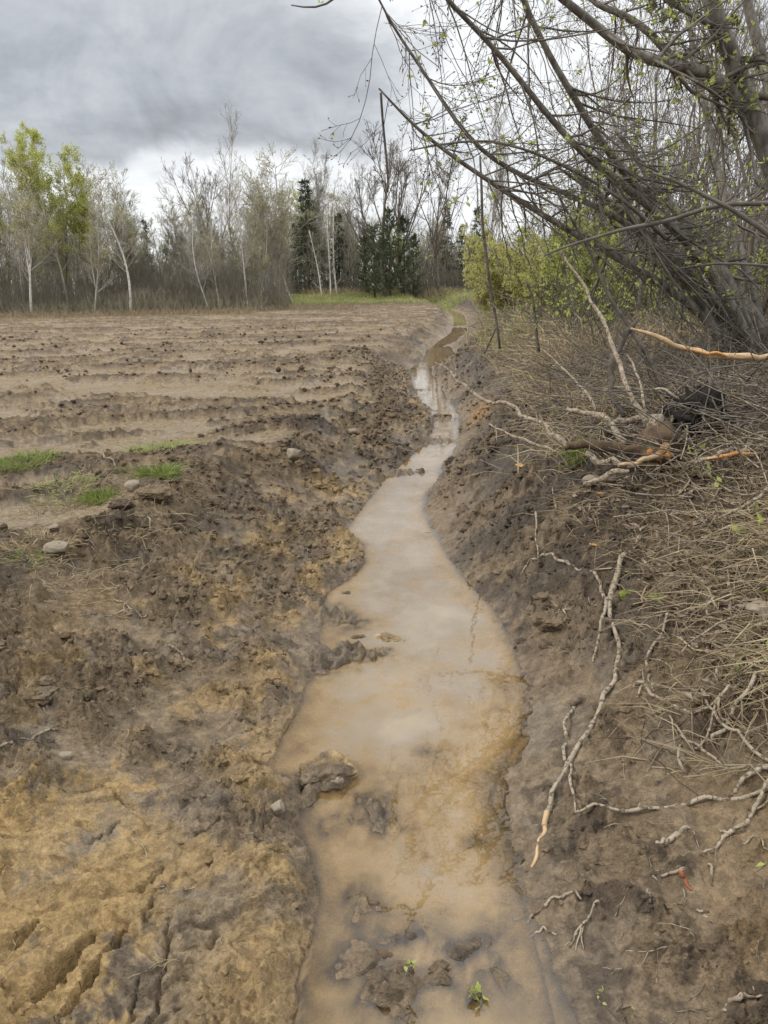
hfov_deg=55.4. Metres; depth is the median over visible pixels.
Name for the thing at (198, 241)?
birch tree
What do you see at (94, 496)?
grass tuft
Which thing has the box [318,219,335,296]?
dead tree
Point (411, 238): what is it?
cedar tree
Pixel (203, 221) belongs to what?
bare tree
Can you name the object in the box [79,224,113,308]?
bare tree
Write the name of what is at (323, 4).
twig
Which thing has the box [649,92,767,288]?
bare sapling
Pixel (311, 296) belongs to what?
dry grass
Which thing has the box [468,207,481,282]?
spruce tree
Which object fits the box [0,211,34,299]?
birch tree
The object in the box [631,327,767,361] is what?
peeled branch
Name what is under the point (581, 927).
branching twig
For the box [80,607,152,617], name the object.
twig
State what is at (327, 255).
bare tree
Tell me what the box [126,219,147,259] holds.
sapling
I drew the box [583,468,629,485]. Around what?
cut log
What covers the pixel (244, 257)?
bare tree
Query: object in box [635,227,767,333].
shrub
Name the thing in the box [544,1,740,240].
bare sapling
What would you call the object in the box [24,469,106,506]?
grass patch
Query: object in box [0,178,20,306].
poplar tree
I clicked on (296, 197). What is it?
aspen tree
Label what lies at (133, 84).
sky
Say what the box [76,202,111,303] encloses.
poplar tree
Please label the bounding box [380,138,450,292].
bare tree
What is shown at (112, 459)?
twig
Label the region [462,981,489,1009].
sprig
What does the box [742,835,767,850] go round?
twig
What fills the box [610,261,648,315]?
shrub
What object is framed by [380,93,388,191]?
hanging twig
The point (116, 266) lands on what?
sapling
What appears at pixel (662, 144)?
bare sapling
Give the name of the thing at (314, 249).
dead tree
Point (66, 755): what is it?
stone
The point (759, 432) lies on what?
twig tangle
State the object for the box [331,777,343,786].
stone
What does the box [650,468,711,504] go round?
dry stem
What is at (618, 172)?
bare sapling
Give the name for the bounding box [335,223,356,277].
birch tree
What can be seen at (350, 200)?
bare tree
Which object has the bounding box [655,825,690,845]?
mud stick
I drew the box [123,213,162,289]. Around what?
bare tree
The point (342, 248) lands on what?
poplar tree
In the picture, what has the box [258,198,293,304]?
bare tree
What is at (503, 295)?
shrub
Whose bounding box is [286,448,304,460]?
stone
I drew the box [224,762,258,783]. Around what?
mud lump
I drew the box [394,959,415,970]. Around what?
mud scrap
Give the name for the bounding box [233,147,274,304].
birch tree
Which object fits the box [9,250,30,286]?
bare tree
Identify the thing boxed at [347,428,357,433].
stone
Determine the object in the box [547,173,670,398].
dead branch
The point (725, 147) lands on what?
bare sapling
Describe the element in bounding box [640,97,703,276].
bare sapling
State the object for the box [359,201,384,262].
bare tree
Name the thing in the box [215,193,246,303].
bare tree
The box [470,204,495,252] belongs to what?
bare tree
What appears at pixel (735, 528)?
sprig
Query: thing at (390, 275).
cedar tree
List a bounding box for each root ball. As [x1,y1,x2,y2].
[662,380,742,439]
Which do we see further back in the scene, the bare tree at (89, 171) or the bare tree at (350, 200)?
the bare tree at (350, 200)
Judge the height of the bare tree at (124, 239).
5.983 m
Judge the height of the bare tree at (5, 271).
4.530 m
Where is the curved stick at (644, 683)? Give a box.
[632,669,741,714]
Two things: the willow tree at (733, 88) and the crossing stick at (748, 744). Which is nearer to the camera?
the crossing stick at (748, 744)
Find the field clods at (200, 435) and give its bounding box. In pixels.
[0,323,409,536]
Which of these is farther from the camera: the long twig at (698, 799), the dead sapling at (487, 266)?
the dead sapling at (487, 266)
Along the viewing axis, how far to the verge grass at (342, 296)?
55.95 m
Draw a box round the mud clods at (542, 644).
[0,330,767,1023]
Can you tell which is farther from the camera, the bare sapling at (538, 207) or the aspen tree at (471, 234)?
the aspen tree at (471, 234)
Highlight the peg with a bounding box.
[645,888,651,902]
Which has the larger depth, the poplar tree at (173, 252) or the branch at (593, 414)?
the poplar tree at (173, 252)
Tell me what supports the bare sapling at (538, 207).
on the ground at (458, 790)
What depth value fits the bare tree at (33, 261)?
43.59 m
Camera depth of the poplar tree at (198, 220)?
43.32 m
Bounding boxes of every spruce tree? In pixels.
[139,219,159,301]
[285,223,308,293]
[288,177,332,288]
[323,212,356,288]
[439,207,457,286]
[451,224,466,287]
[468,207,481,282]
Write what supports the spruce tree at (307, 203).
on the ground at (458, 790)
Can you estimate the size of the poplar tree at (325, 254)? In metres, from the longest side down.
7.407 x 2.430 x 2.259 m
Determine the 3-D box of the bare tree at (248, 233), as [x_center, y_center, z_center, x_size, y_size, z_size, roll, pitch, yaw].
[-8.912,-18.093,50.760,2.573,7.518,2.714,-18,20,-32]
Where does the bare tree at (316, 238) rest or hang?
on the ground at (458, 790)
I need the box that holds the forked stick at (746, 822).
[703,778,767,852]
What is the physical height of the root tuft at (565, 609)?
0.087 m
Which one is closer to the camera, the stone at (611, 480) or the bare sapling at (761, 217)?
the stone at (611, 480)
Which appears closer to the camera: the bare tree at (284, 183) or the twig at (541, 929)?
the twig at (541, 929)
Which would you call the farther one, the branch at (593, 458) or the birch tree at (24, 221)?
the birch tree at (24, 221)
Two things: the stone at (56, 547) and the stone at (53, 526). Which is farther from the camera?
the stone at (53, 526)
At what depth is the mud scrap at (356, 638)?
3.40 m
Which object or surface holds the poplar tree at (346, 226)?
on the ground at (458, 790)
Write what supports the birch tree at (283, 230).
on the ground at (458, 790)
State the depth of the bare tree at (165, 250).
44.86 m
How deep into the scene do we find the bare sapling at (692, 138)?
12.84 m
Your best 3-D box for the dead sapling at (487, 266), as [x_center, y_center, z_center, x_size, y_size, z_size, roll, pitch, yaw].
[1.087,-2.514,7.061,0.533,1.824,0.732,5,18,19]
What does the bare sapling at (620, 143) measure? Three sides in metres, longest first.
6.699 x 3.897 x 3.887 m
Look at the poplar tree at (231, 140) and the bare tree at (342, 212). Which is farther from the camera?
the bare tree at (342, 212)
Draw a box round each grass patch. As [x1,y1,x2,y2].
[0,446,63,476]
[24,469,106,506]
[25,474,113,514]
[120,438,200,453]
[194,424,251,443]
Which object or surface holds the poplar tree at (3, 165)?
on the ground at (458, 790)
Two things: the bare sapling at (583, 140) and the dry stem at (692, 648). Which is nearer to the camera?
the dry stem at (692, 648)
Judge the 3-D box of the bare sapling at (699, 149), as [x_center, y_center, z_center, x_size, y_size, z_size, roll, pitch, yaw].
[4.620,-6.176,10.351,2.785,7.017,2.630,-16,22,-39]
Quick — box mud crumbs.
[0,327,767,1023]
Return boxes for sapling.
[1,238,24,287]
[110,246,128,294]
[111,215,140,303]
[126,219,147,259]
[176,228,199,291]
[198,213,225,303]
[263,210,286,302]
[463,156,515,348]
[482,327,495,353]
[491,0,767,300]
[497,0,713,314]
[502,152,574,265]
[525,281,539,351]
[536,178,589,256]
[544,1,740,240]
[548,56,611,246]
[556,0,767,343]
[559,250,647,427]
[563,54,673,261]
[572,125,676,247]
[577,16,718,289]
[581,114,634,280]
[584,1,763,281]
[592,0,767,326]
[603,20,692,297]
[603,94,711,294]
[619,0,767,285]
[627,67,721,263]
[627,355,647,415]
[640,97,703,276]
[641,0,767,312]
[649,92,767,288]
[665,2,767,292]
[669,109,737,286]
[676,3,767,299]
[729,51,767,299]
[736,103,767,296]
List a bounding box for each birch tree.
[0,155,59,313]
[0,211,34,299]
[60,196,101,309]
[65,155,153,311]
[79,197,119,309]
[172,193,209,311]
[198,220,229,309]
[221,170,265,304]
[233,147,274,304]
[235,171,279,287]
[244,140,331,302]
[247,217,281,302]
[252,179,297,305]
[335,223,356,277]
[422,206,448,270]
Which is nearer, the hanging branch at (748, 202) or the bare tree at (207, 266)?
the hanging branch at (748, 202)
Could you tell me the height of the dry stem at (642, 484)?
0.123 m
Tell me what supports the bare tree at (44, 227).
on the ground at (458, 790)
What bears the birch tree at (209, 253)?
on the ground at (458, 790)
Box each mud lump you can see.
[18,685,57,706]
[107,498,133,509]
[133,484,174,502]
[182,779,223,802]
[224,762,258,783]
[298,749,358,791]
[530,610,570,630]
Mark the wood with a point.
(425, 269)
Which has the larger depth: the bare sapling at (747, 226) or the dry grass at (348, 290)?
the dry grass at (348, 290)
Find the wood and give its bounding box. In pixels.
[0,191,767,306]
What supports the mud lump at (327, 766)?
on the ground at (458, 790)
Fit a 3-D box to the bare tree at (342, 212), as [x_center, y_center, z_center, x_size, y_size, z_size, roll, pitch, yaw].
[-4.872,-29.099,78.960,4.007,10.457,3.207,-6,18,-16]
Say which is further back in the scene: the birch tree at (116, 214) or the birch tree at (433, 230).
the birch tree at (433, 230)
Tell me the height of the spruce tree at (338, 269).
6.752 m
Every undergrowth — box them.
[0,247,301,315]
[276,242,638,298]
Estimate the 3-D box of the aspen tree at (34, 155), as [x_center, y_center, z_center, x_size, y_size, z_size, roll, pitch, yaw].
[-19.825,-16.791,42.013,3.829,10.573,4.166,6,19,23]
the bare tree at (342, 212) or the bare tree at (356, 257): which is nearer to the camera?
the bare tree at (356, 257)
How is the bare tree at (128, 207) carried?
on the ground at (458, 790)
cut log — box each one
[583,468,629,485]
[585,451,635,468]
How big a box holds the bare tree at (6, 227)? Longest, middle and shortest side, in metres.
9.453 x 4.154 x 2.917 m
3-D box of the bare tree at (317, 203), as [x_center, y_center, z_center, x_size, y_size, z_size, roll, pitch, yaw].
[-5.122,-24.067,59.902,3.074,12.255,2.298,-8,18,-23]
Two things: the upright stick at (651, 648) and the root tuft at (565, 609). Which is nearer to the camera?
the upright stick at (651, 648)
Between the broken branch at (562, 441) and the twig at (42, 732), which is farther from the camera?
the broken branch at (562, 441)
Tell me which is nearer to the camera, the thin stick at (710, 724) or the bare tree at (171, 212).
the thin stick at (710, 724)
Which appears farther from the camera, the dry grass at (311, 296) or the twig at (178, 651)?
the dry grass at (311, 296)
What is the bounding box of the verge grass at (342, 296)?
[265,290,473,308]
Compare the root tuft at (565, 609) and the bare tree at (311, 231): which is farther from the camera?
the bare tree at (311, 231)
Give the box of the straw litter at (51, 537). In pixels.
[0,455,241,617]
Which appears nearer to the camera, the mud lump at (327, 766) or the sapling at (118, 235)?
the mud lump at (327, 766)
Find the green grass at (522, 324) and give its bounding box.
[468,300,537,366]
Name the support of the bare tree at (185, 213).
on the ground at (458, 790)
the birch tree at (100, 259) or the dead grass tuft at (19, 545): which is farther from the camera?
the birch tree at (100, 259)
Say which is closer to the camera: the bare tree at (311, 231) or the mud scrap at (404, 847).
the mud scrap at (404, 847)
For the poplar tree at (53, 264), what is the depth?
44.74 m
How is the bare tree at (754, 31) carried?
on the ground at (458, 790)
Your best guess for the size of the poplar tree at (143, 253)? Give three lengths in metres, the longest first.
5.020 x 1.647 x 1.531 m
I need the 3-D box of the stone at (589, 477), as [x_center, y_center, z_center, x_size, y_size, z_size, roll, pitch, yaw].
[1.156,-0.176,4.051,0.124,0.064,0.087,-1,17,0]
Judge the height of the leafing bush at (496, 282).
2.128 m
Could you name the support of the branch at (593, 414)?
on the ground at (458, 790)
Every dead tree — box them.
[305,229,321,293]
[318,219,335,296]
[325,206,344,295]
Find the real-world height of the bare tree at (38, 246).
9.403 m
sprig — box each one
[400,959,417,977]
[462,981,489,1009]
[596,986,634,1021]
[687,443,704,469]
[706,462,721,489]
[731,524,746,540]
[753,502,766,526]
[753,860,767,887]
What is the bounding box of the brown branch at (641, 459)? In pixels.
[617,453,661,466]
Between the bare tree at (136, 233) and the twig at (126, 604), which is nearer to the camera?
the twig at (126, 604)
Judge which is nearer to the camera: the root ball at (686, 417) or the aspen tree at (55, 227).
the root ball at (686, 417)
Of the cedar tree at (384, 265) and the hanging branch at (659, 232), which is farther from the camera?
the cedar tree at (384, 265)
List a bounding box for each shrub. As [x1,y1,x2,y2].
[318,0,767,366]
[493,255,550,307]
[498,275,525,314]
[506,279,587,329]
[525,265,612,331]
[537,245,638,339]
[576,280,626,328]
[601,258,703,330]
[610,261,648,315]
[617,265,680,310]
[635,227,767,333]
[635,277,669,311]
[654,287,765,315]
[684,248,765,300]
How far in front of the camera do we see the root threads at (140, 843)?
1.91 m
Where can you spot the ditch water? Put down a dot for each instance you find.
(383, 721)
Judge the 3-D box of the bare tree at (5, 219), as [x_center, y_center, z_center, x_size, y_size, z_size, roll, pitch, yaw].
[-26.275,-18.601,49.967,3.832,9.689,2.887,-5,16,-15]
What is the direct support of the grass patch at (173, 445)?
on the ground at (458, 790)
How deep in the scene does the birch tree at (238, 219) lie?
41.11 m
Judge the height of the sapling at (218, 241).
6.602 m
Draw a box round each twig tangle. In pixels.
[455,264,767,491]
[456,285,767,556]
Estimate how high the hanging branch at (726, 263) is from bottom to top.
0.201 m
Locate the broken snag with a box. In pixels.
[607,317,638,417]
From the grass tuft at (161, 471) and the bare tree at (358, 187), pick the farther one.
the bare tree at (358, 187)
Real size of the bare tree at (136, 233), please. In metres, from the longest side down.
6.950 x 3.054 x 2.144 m
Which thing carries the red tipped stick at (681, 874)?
on the ground at (458, 790)
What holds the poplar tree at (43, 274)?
on the ground at (458, 790)
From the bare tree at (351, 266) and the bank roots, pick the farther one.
the bare tree at (351, 266)
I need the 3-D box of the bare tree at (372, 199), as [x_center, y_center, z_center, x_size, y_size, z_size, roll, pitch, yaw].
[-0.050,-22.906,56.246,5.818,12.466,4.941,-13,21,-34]
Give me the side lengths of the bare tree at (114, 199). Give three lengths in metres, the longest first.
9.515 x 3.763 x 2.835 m
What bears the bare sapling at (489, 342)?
on the ground at (458, 790)
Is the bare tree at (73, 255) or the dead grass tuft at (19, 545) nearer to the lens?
the dead grass tuft at (19, 545)
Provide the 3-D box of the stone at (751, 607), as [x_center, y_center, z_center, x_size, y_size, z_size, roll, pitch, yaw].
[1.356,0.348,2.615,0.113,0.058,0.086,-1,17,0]
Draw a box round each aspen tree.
[0,119,92,312]
[0,187,7,311]
[33,216,73,297]
[35,141,97,310]
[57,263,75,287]
[285,185,316,291]
[388,224,404,269]
[464,229,477,269]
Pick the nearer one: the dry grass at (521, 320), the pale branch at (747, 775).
the pale branch at (747, 775)
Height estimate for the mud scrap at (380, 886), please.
0.022 m
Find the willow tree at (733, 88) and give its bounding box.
[507,0,767,261]
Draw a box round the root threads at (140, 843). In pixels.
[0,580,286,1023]
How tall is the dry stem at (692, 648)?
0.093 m
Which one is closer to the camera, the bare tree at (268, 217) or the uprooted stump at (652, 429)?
the uprooted stump at (652, 429)
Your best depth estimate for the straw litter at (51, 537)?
3.89 m
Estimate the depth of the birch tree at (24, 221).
37.93 m
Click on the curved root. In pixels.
(668, 392)
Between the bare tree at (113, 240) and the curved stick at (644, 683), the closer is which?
the curved stick at (644, 683)
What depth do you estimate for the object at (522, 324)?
11.61 m
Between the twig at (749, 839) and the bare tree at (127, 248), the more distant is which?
the bare tree at (127, 248)
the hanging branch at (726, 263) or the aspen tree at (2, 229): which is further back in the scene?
the aspen tree at (2, 229)
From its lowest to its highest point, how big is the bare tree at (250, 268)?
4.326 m
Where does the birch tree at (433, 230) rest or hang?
on the ground at (458, 790)
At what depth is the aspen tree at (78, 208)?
42.88 m
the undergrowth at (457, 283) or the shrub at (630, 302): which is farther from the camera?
the undergrowth at (457, 283)
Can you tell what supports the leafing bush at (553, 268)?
on the ground at (458, 790)
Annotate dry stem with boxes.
[595,563,684,573]
[599,479,685,488]
[633,585,647,604]
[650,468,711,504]
[667,634,743,651]
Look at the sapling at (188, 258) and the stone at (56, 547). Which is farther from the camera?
the sapling at (188, 258)
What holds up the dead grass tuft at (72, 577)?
on the ground at (458, 790)
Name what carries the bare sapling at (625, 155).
on the ground at (458, 790)
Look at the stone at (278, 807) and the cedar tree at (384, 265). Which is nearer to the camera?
the stone at (278, 807)
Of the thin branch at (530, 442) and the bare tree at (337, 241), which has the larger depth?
the bare tree at (337, 241)
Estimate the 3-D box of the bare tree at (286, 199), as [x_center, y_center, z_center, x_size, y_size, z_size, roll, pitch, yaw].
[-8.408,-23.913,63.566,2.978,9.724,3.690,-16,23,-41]
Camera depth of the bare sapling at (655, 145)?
9.31 m
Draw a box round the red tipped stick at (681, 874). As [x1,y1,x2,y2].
[652,866,692,890]
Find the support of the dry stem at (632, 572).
on the ground at (458, 790)
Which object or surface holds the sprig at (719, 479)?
on the ground at (458, 790)
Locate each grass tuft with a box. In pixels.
[0,525,79,574]
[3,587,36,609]
[5,546,47,569]
[40,569,87,592]
[70,483,124,505]
[115,461,154,481]
[129,459,191,479]
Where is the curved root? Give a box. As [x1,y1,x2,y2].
[611,386,676,422]
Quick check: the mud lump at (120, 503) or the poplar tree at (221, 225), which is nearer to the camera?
the mud lump at (120, 503)
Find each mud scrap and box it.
[337,591,354,596]
[346,634,367,642]
[369,880,393,894]
[375,632,405,645]
[376,949,395,962]
[391,808,404,813]
[393,842,413,852]
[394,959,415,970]
[395,467,411,472]
[423,532,434,535]
[428,958,450,971]
[433,412,451,417]
[491,890,516,904]
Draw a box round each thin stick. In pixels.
[641,558,762,602]
[677,729,733,766]
[677,744,687,773]
[693,701,716,749]
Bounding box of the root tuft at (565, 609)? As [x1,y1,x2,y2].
[528,600,571,631]
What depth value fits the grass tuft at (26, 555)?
3.47 m
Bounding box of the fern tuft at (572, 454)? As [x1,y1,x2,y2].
[552,429,598,470]
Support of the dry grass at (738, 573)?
on the ground at (458, 790)
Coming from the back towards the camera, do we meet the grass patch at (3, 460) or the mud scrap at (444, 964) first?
the grass patch at (3, 460)
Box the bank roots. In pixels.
[497,432,767,795]
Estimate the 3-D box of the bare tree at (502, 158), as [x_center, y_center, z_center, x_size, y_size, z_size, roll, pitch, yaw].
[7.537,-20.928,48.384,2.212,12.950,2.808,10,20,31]
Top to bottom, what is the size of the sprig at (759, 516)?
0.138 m
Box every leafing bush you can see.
[457,217,542,313]
[459,251,510,315]
[494,236,564,314]
[512,192,635,321]
[535,207,631,322]
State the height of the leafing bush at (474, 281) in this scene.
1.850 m
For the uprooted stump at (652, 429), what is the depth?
3.79 m
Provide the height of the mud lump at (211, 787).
0.062 m
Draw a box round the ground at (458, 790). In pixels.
[0,288,767,1023]
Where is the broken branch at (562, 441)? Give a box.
[435,358,566,448]
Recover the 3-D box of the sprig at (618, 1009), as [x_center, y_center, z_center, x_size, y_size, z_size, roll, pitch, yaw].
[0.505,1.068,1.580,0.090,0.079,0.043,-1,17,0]
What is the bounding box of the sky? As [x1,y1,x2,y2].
[0,0,767,292]
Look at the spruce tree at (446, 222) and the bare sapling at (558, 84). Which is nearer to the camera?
the bare sapling at (558, 84)
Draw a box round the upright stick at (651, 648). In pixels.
[644,613,668,684]
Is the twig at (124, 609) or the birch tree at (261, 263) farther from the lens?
the birch tree at (261, 263)
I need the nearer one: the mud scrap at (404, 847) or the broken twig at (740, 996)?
the broken twig at (740, 996)
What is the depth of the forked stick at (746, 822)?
1.96 m
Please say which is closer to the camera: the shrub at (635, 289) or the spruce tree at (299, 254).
the shrub at (635, 289)
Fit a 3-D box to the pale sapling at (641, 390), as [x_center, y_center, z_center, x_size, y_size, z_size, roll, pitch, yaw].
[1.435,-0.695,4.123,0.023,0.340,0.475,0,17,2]
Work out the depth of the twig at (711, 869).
1.86 m
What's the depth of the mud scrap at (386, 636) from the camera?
3.37 m
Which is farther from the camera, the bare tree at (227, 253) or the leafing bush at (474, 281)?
the bare tree at (227, 253)
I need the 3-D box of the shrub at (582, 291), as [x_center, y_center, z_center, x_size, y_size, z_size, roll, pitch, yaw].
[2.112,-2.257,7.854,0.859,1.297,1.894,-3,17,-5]
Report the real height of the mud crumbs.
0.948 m
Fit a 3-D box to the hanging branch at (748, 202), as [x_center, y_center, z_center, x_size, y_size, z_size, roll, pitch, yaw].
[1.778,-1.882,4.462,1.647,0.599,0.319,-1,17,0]
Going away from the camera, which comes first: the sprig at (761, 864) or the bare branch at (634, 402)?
the sprig at (761, 864)
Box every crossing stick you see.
[691,688,767,761]
[710,667,767,740]
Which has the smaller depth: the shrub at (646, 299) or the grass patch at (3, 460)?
the grass patch at (3, 460)
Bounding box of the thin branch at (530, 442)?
[487,423,556,452]
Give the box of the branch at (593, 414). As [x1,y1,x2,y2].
[540,348,641,444]
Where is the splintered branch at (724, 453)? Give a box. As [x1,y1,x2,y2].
[693,434,762,465]
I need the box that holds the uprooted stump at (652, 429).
[606,406,701,492]
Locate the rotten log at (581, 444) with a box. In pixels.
[564,437,632,453]
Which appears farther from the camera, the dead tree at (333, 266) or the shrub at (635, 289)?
the dead tree at (333, 266)
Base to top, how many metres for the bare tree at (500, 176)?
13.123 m
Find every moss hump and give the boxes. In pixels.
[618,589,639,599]
[646,594,664,600]
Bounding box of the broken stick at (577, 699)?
[561,693,582,810]
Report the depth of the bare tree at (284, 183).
56.26 m
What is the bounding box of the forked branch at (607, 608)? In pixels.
[520,511,641,867]
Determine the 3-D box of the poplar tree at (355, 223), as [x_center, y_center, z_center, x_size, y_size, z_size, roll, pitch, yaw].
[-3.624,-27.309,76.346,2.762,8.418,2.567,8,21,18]
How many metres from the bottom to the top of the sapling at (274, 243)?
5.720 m
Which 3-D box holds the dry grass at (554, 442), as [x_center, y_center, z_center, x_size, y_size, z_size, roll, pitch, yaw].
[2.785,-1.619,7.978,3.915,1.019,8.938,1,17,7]
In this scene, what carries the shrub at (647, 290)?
on the ground at (458, 790)
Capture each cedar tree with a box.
[353,229,376,292]
[360,222,387,297]
[372,238,396,291]
[376,205,404,295]
[392,214,417,295]
[405,232,425,297]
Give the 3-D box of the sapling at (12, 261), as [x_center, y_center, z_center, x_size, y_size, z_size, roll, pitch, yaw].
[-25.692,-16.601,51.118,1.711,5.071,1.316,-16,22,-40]
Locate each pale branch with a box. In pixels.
[716,483,767,519]
[733,764,767,793]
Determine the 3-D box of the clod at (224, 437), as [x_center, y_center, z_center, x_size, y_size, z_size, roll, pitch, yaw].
[-1.438,-0.648,6.342,0.594,0.131,0.708,-1,17,0]
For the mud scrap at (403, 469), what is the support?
on the ground at (458, 790)
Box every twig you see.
[0,741,12,747]
[20,728,58,739]
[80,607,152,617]
[102,451,116,468]
[114,599,134,611]
[168,644,184,660]
[245,832,262,840]
[291,0,332,7]
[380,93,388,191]
[512,889,581,926]
[529,926,556,937]
[564,900,599,950]
[575,786,767,813]
[696,908,708,917]
[707,863,712,886]
[722,986,763,1011]
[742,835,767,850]
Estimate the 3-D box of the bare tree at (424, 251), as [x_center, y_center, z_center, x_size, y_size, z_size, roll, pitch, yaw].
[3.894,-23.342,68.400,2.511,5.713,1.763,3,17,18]
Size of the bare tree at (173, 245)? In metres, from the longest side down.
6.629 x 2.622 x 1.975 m
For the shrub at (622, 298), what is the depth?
8.61 m
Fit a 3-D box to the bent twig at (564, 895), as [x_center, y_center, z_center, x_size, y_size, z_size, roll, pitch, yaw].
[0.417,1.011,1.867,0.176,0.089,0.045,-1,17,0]
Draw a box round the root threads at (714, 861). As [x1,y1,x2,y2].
[528,676,763,1023]
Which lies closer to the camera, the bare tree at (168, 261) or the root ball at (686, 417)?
the root ball at (686, 417)
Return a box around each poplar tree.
[0,146,38,312]
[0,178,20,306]
[28,195,59,289]
[29,218,49,308]
[43,227,64,311]
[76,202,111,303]
[134,229,158,299]
[167,212,189,301]
[184,197,209,305]
[207,103,249,291]
[211,191,231,271]
[314,210,334,271]
[334,208,354,279]
[338,217,353,284]
[345,207,356,252]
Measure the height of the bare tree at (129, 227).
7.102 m
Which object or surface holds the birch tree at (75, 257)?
on the ground at (458, 790)
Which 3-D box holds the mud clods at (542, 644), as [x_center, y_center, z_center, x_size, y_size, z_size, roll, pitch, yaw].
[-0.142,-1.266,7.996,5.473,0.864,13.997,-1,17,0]
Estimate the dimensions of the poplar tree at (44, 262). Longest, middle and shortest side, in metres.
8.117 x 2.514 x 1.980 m
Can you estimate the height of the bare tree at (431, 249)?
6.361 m
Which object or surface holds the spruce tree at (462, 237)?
on the ground at (458, 790)
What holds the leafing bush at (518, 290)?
on the ground at (458, 790)
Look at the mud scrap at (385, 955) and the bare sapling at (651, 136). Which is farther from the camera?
the bare sapling at (651, 136)
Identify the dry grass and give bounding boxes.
[0,301,358,317]
[271,290,471,309]
[298,285,474,299]
[452,316,767,489]
[456,302,767,403]
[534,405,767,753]
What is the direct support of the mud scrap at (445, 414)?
on the ground at (458, 790)
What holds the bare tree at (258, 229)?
on the ground at (458, 790)
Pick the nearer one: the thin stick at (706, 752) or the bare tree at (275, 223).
the thin stick at (706, 752)
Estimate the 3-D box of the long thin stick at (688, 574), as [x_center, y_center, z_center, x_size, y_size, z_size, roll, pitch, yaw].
[1.282,0.270,2.969,0.116,0.142,0.787,-8,18,-21]
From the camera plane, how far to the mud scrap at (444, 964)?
1.73 m
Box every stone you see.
[42,540,68,553]
[46,524,57,530]
[58,751,73,759]
[124,480,139,491]
[139,477,160,485]
[270,799,284,814]
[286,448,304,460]
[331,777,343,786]
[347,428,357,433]
[377,775,385,782]
[581,474,598,483]
[603,474,616,482]
[745,600,767,614]
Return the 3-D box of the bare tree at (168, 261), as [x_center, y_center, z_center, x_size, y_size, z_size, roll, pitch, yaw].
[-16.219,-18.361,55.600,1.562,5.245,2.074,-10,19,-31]
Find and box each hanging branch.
[410,120,666,239]
[543,156,767,256]
[652,159,767,237]
[678,247,767,276]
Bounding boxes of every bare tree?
[0,172,15,258]
[0,173,30,282]
[0,206,18,303]
[0,240,18,311]
[5,179,58,311]
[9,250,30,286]
[17,170,68,294]
[29,194,61,288]
[32,249,47,285]
[37,184,81,290]
[47,193,80,287]
[67,165,117,302]
[72,168,113,310]
[77,208,103,310]
[78,229,116,305]
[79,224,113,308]
[89,163,147,294]
[93,164,142,281]
[101,204,124,284]
[104,203,147,275]
[107,219,140,292]
[110,176,142,254]
[114,236,138,305]
[115,206,149,274]
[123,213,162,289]
[143,200,185,306]
[154,152,248,308]
[155,186,197,300]
[160,212,190,289]
[160,239,179,287]
[174,225,202,302]
[179,180,213,265]
[186,178,218,284]
[198,213,225,267]
[201,238,220,299]
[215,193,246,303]
[220,231,246,303]
[235,167,282,292]
[236,228,258,284]
[240,238,260,301]
[241,195,265,276]
[243,178,273,269]
[252,172,298,299]
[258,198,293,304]
[269,175,294,238]
[273,178,296,257]
[280,165,330,284]
[288,198,305,290]
[289,166,330,292]
[300,211,321,287]
[301,137,340,291]
[304,193,330,287]
[317,169,344,253]
[317,227,332,283]
[327,172,367,244]
[330,191,353,257]
[332,219,351,274]
[336,159,380,289]
[344,235,362,273]
[345,249,355,277]
[351,119,422,295]
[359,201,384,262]
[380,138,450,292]
[402,137,476,294]
[418,231,433,285]
[423,220,441,284]
[446,245,460,278]
[470,85,514,254]
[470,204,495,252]
[478,90,514,267]
[523,220,535,253]
[696,0,767,287]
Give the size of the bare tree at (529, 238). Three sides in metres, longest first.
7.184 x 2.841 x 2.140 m
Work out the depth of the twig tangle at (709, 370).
4.77 m

